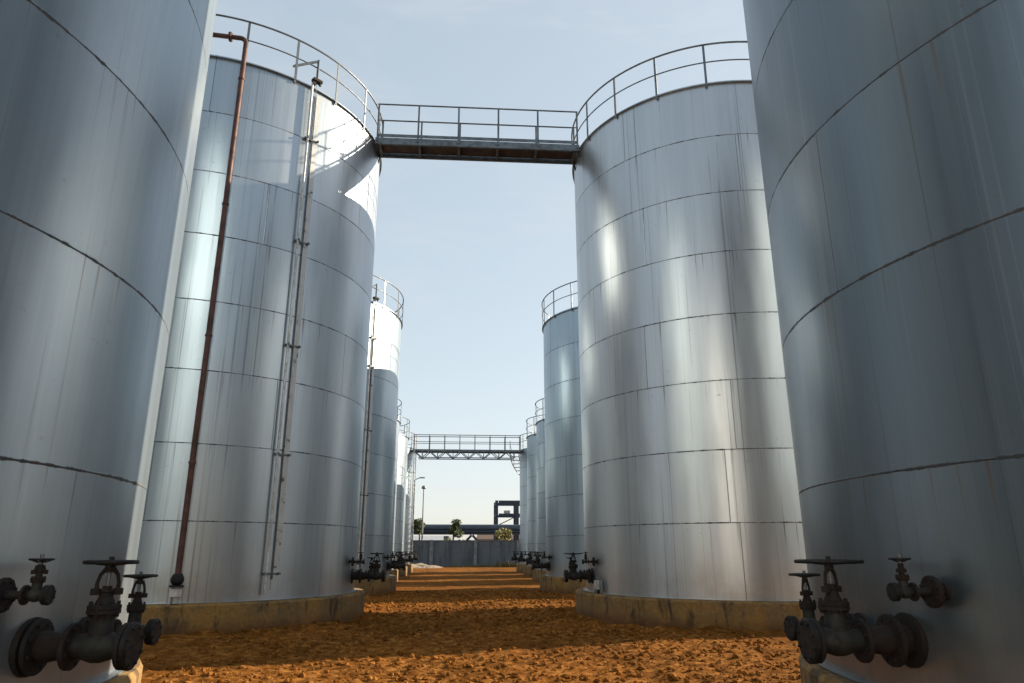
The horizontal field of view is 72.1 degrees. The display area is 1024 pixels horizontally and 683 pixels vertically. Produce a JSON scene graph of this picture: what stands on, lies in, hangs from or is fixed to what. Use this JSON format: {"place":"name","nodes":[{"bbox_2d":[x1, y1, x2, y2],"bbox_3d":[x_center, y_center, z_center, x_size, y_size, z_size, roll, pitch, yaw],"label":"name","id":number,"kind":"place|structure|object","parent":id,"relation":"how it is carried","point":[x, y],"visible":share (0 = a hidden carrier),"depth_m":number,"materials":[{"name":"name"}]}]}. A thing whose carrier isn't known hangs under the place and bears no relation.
{"place":"outdoors","nodes":[
{"label":"outdoors","id":0,"kind":"place"},
{"bbox_2d":[411,536,452,539],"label":"building","id":1,"kind":"structure","parent":0,"point":[430,538],"depth_m":123.33,"materials":[{"name":"white paint"}]},
{"bbox_2d":[409,540,519,566],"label":"boundary wall","id":2,"kind":"structure","parent":0,"point":[445,553],"depth_m":68.74,"materials":[{"name":"grey concrete"}]},
{"bbox_2d":[410,524,519,539],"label":"pipe bridge","id":3,"kind":"structure","parent":0,"point":[471,530],"depth_m":86.40,"materials":[{"name":"grey paint"}]},
{"bbox_2d":[139,567,800,682],"bbox_3d":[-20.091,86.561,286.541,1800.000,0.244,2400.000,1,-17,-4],"label":"ground","id":4,"kind":"structure","parent":0,"point":[472,579],"depth_m":11.35,"materials":[{"name":"orange soil"}]},
{"bbox_2d":[105,659,142,682],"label":"concrete plinth","id":5,"kind":"structure","parent":4,"relation":"on","point":[134,675],"depth_m":5.76,"materials":[{"name":"beige concrete"}]},
{"bbox_2d":[0,0,217,682],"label":"storage tank","id":6,"kind":"object","parent":5,"relation":"on","point":[101,103],"visible":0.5,"depth_m":5.08,"materials":[{"name":"metal"}]},
{"bbox_2d":[3,554,55,604],"bbox_3d":[-2.908,1.442,4.261,0.263,0.294,0.139,1,-17,-4],"label":"gate valve","id":7,"kind":"object","parent":6,"relation":"attached to","point":[36,591],"visible":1,"depth_m":4.23,"materials":[{"name":"grey paint"}]},
{"bbox_2d":[31,557,144,670],"bbox_3d":[-2.715,1.759,4.568,0.595,0.694,0.336,1,-17,-4],"label":"gate valve","id":8,"kind":"object","parent":6,"relation":"attached to","point":[71,646],"visible":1,"depth_m":4.47,"materials":[{"name":"grey paint"}]},
{"bbox_2d":[85,572,161,645],"bbox_3d":[-2.800,1.937,5.115,0.486,0.504,0.234,1,-17,-4],"label":"gate valve","id":9,"kind":"object","parent":6,"relation":"attached to","point":[135,608],"visible":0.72,"depth_m":5.08,"materials":[{"name":"grey paint"}]},
{"bbox_2d":[141,588,364,634],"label":"concrete plinth","id":10,"kind":"structure","parent":4,"relation":"on","point":[225,617],"depth_m":13.61,"materials":[{"name":"beige concrete"}]},
{"bbox_2d":[130,14,382,604],"bbox_3d":[-7.876,-0.340,18.534,8.490,13.104,8.542,1,-17,-4],"label":"storage tank","id":11,"kind":"object","parent":10,"relation":"on","point":[253,488],"visible":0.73,"depth_m":15.48,"materials":[{"name":"metal"}]},
{"bbox_2d":[353,551,364,563],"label":"gate valve","id":12,"kind":"object","parent":11,"relation":"attached to","point":[360,560],"visible":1,"depth_m":16.72,"materials":[{"name":"black metal"}]},
{"bbox_2d":[365,557,375,572],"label":"gate valve","id":13,"kind":"object","parent":11,"relation":"attached to","point":[370,565],"visible":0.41,"depth_m":17.61,"materials":[{"name":"black metal"}]},
{"bbox_2d":[360,552,385,581],"bbox_3d":[-3.353,5.470,17.077,0.595,0.694,0.336,1,-17,-4],"label":"gate valve","id":14,"kind":"object","parent":11,"relation":"attached to","point":[375,574],"visible":1,"depth_m":16.97,"materials":[{"name":"black metal"}]},
{"bbox_2d":[374,103,579,170],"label":"walkway","id":15,"kind":"structure","parent":11,"relation":"attached to","point":[455,148],"depth_m":20.09,"materials":[{"name":"metal"}]},
{"bbox_2d":[354,575,395,595],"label":"concrete plinth","id":16,"kind":"structure","parent":4,"relation":"on","point":[376,587],"depth_m":25.52,"materials":[{"name":"beige concrete"}]},
{"bbox_2d":[355,275,403,576],"bbox_3d":[-8.625,3.537,28.873,7.871,11.554,7.840,1,-17,-4],"label":"storage tank","id":17,"kind":"object","parent":16,"relation":"on","point":[374,531],"visible":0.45,"depth_m":27.34,"materials":[{"name":"metal"}]},
{"bbox_2d":[390,552,405,569],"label":"gate valve","id":18,"kind":"object","parent":17,"relation":"attached to","point":[399,565],"visible":1,"depth_m":27.11,"materials":[{"name":"black metal"}]},
{"bbox_2d":[390,569,397,581],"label":"concrete plinth","id":19,"kind":"structure","parent":4,"relation":"on","point":[394,572],"depth_m":35.67,"materials":[{"name":"beige concrete"}]},
{"bbox_2d":[390,399,401,569],"bbox_3d":[-9.248,7.485,37.381,6.411,8.824,6.380,1,-17,-4],"label":"storage tank","id":20,"kind":"object","parent":19,"relation":"on","point":[395,488],"visible":0.14,"depth_m":37.15,"materials":[{"name":"metal"}]},
{"bbox_2d":[393,566,406,576],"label":"concrete plinth","id":21,"kind":"structure","parent":4,"relation":"on","point":[401,572],"depth_m":42.53,"materials":[{"name":"beige concrete"}]},
{"bbox_2d":[394,416,409,560],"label":"storage tank","id":22,"kind":"object","parent":21,"relation":"on","point":[401,495],"visible":0.21,"depth_m":43.97,"materials":[{"name":"metal"}]},
{"bbox_2d":[405,551,413,562],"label":"gate valve","id":23,"kind":"object","parent":22,"relation":"attached to","point":[409,559],"visible":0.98,"depth_m":43.43,"materials":[{"name":"black metal"}]},
{"bbox_2d":[405,564,412,572],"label":"concrete plinth","id":24,"kind":"structure","parent":4,"relation":"on","point":[409,568],"depth_m":50.12,"materials":[{"name":"beige concrete"}]},
{"bbox_2d":[401,430,416,563],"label":"storage tank","id":25,"kind":"object","parent":24,"relation":"on","point":[409,501],"visible":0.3,"depth_m":51.64,"materials":[{"name":"metal"}]},
{"bbox_2d":[411,477,424,539],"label":"street lamp","id":26,"kind":"object","parent":4,"relation":"on","point":[413,504],"visible":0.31,"depth_m":79.47,"materials":[{"name":"grey metal"}]},
{"bbox_2d":[414,518,425,539],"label":"leafy tree","id":27,"kind":"object","parent":4,"relation":"on","point":[418,525],"visible":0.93,"depth_m":83.32,"materials":[{"name":"green plant"}]},
{"bbox_2d":[421,485,425,539],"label":"street lamp","id":28,"kind":"object","parent":4,"relation":"on","point":[423,487],"visible":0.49,"depth_m":81.22,"materials":[{"name":"grey metal"}]},
{"bbox_2d":[413,563,442,567],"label":"rubble heap","id":29,"kind":"object","parent":4,"relation":"on","point":[419,565],"visible":0.59,"depth_m":63.80,"materials":[{"name":"white stone"}]},
{"bbox_2d":[448,518,463,539],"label":"leafy tree","id":30,"kind":"object","parent":4,"relation":"on","point":[455,530],"visible":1,"depth_m":82.59,"materials":[{"name":"green plant"}]},
{"bbox_2d":[437,560,515,566],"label":"weeds","id":31,"kind":"object","parent":4,"relation":"on","point":[500,565],"visible":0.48,"depth_m":67.21,"materials":[{"name":"green plant"}]},
{"bbox_2d":[494,527,512,539],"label":"leafy tree","id":32,"kind":"object","parent":4,"relation":"on","point":[505,534],"visible":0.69,"depth_m":82.83,"materials":[{"name":"green plant"}]},
{"bbox_2d":[494,500,519,539],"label":"steel frame","id":33,"kind":"object","parent":4,"relation":"on","point":[515,515],"visible":0.19,"depth_m":93.73,"materials":[{"name":"blue paint"}]},
{"bbox_2d":[516,564,527,572],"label":"concrete plinth","id":34,"kind":"structure","parent":4,"relation":"on","point":[519,568],"depth_m":50.59,"materials":[{"name":"beige concrete"}]},
{"bbox_2d":[519,432,534,563],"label":"storage tank","id":35,"kind":"object","parent":34,"relation":"on","point":[523,505],"visible":0.18,"depth_m":52.00,"materials":[{"name":"metal"}]},
{"bbox_2d":[413,434,520,459],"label":"truss bridge","id":36,"kind":"structure","parent":35,"relation":"attached to","point":[474,451],"depth_m":53.18,"materials":[{"name":"metal"}]},
{"bbox_2d":[510,445,519,474],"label":"spiral stair","id":37,"kind":"object","parent":35,"relation":"attached to","point":[516,463],"visible":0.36,"depth_m":54.73,"materials":[{"name":"metal"}]},
{"bbox_2d":[511,551,518,560],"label":"gate valve","id":38,"kind":"object","parent":35,"relation":"attached to","point":[514,558],"visible":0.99,"depth_m":51.37,"materials":[{"name":"black metal"}]},
{"bbox_2d":[523,566,535,576],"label":"concrete plinth","id":39,"kind":"structure","parent":4,"relation":"on","point":[528,571],"depth_m":43.12,"materials":[{"name":"beige concrete"}]},
{"bbox_2d":[526,414,544,566],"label":"storage tank","id":40,"kind":"object","parent":39,"relation":"on","point":[532,491],"visible":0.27,"depth_m":44.53,"materials":[{"name":"metal"}]},
{"bbox_2d":[518,551,525,562],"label":"gate valve","id":41,"kind":"object","parent":40,"relation":"attached to","point":[521,559],"visible":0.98,"depth_m":43.89,"materials":[{"name":"black metal"}]},
{"bbox_2d":[533,569,546,581],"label":"concrete plinth","id":42,"kind":"structure","parent":4,"relation":"on","point":[536,574],"depth_m":35.78,"materials":[{"name":"beige concrete"}]},
{"bbox_2d":[535,398,545,569],"bbox_3d":[4.290,7.729,38.257,6.071,8.854,6.040,1,-17,-4],"label":"storage tank","id":43,"kind":"object","parent":42,"relation":"on","point":[541,493],"visible":0.18,"depth_m":37.27,"materials":[{"name":"metal"}]},
{"bbox_2d":[526,551,535,564],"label":"gate valve","id":44,"kind":"object","parent":43,"relation":"attached to","point":[530,561],"visible":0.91,"depth_m":36.50,"materials":[{"name":"black metal"}]},
{"bbox_2d":[540,574,585,593],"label":"concrete plinth","id":45,"kind":"structure","parent":4,"relation":"on","point":[552,584],"depth_m":26.12,"materials":[{"name":"beige concrete"}]},
{"bbox_2d":[542,281,585,576],"bbox_3d":[4.907,3.824,29.840,7.231,11.554,7.200,1,-17,-4],"label":"storage tank","id":46,"kind":"object","parent":45,"relation":"on","point":[564,478],"visible":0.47,"depth_m":27.86,"materials":[{"name":"metal"}]},
{"bbox_2d":[532,551,546,569],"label":"gate valve","id":47,"kind":"object","parent":46,"relation":"attached to","point":[537,565],"visible":1,"depth_m":27.59,"materials":[{"name":"black metal"}]},
{"bbox_2d":[575,587,802,630],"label":"concrete plinth","id":48,"kind":"structure","parent":4,"relation":"on","point":[649,612],"depth_m":14.13,"materials":[{"name":"beige concrete"}]},
{"bbox_2d":[594,577,602,593],"bbox_3d":[1.989,5.653,16.322,0.120,0.357,0.316,6,-17,-18],"label":"junction box","id":49,"kind":"object","parent":48,"relation":"on","point":[598,585],"visible":1,"depth_m":16.23,"materials":[{"name":"metal"}]},
{"bbox_2d":[571,41,808,600],"bbox_3d":[5.718,-0.083,19.399,7.911,13.104,7.880,1,-17,-4],"label":"storage tank","id":50,"kind":"object","parent":48,"relation":"on","point":[690,487],"visible":0.65,"depth_m":16.07,"materials":[{"name":"metal"}]},
{"bbox_2d":[566,557,582,572],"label":"gate valve","id":51,"kind":"object","parent":50,"relation":"attached to","point":[570,563],"visible":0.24,"depth_m":17.52,"materials":[{"name":"black metal"}]},
{"bbox_2d":[563,552,588,581],"bbox_3d":[1.546,5.440,16.977,0.595,0.694,0.456,1,-17,-4],"label":"gate valve","id":52,"kind":"object","parent":50,"relation":"attached to","point":[573,574],"visible":1,"depth_m":16.87,"materials":[{"name":"black metal"}]},
{"bbox_2d":[582,551,592,563],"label":"gate valve","id":53,"kind":"object","parent":50,"relation":"attached to","point":[585,558],"visible":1,"depth_m":16.66,"materials":[{"name":"black metal"}]},
{"bbox_2d":[799,653,855,682],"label":"concrete plinth","id":54,"kind":"structure","parent":4,"relation":"on","point":[812,673],"depth_m":5.92,"materials":[{"name":"beige concrete"}]},
{"bbox_2d":[743,0,1023,682],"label":"storage tank","id":55,"kind":"object","parent":54,"relation":"on","point":[891,139],"visible":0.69,"depth_m":5.07,"materials":[{"name":"metal"}]},
{"bbox_2d":[783,570,850,640],"bbox_3d":[2.329,2.018,5.389,0.486,0.504,0.234,1,-17,-4],"label":"gate valve","id":56,"kind":"object","parent":55,"relation":"attached to","point":[807,605],"visible":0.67,"depth_m":5.35,"materials":[{"name":"grey paint"}]},
{"bbox_2d":[794,556,896,663],"bbox_3d":[2.287,1.847,4.865,0.595,0.694,0.456,1,-17,-4],"label":"gate valve","id":57,"kind":"object","parent":55,"relation":"attached to","point":[861,640],"visible":1,"depth_m":4.76,"materials":[{"name":"grey paint"}]},
{"bbox_2d":[886,554,931,601],"bbox_3d":[2.580,1.538,4.586,0.263,0.294,0.137,1,-17,-4],"label":"gate valve","id":58,"kind":"object","parent":55,"relation":"attached to","point":[904,589],"visible":1,"depth_m":4.55,"materials":[{"name":"grey paint"}]},
{"bbox_2d":[210,0,751,539],"label":"sky","id":59,"kind":"structure","parent":0,"point":[473,250],"materials":[{"name":"blue"}]},
{"bbox_2d":[476,535,519,539],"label":"building","id":60,"kind":"structure","parent":0,"point":[484,537],"depth_m":111.09,"materials":[{"name":"white paint"}]}
]}

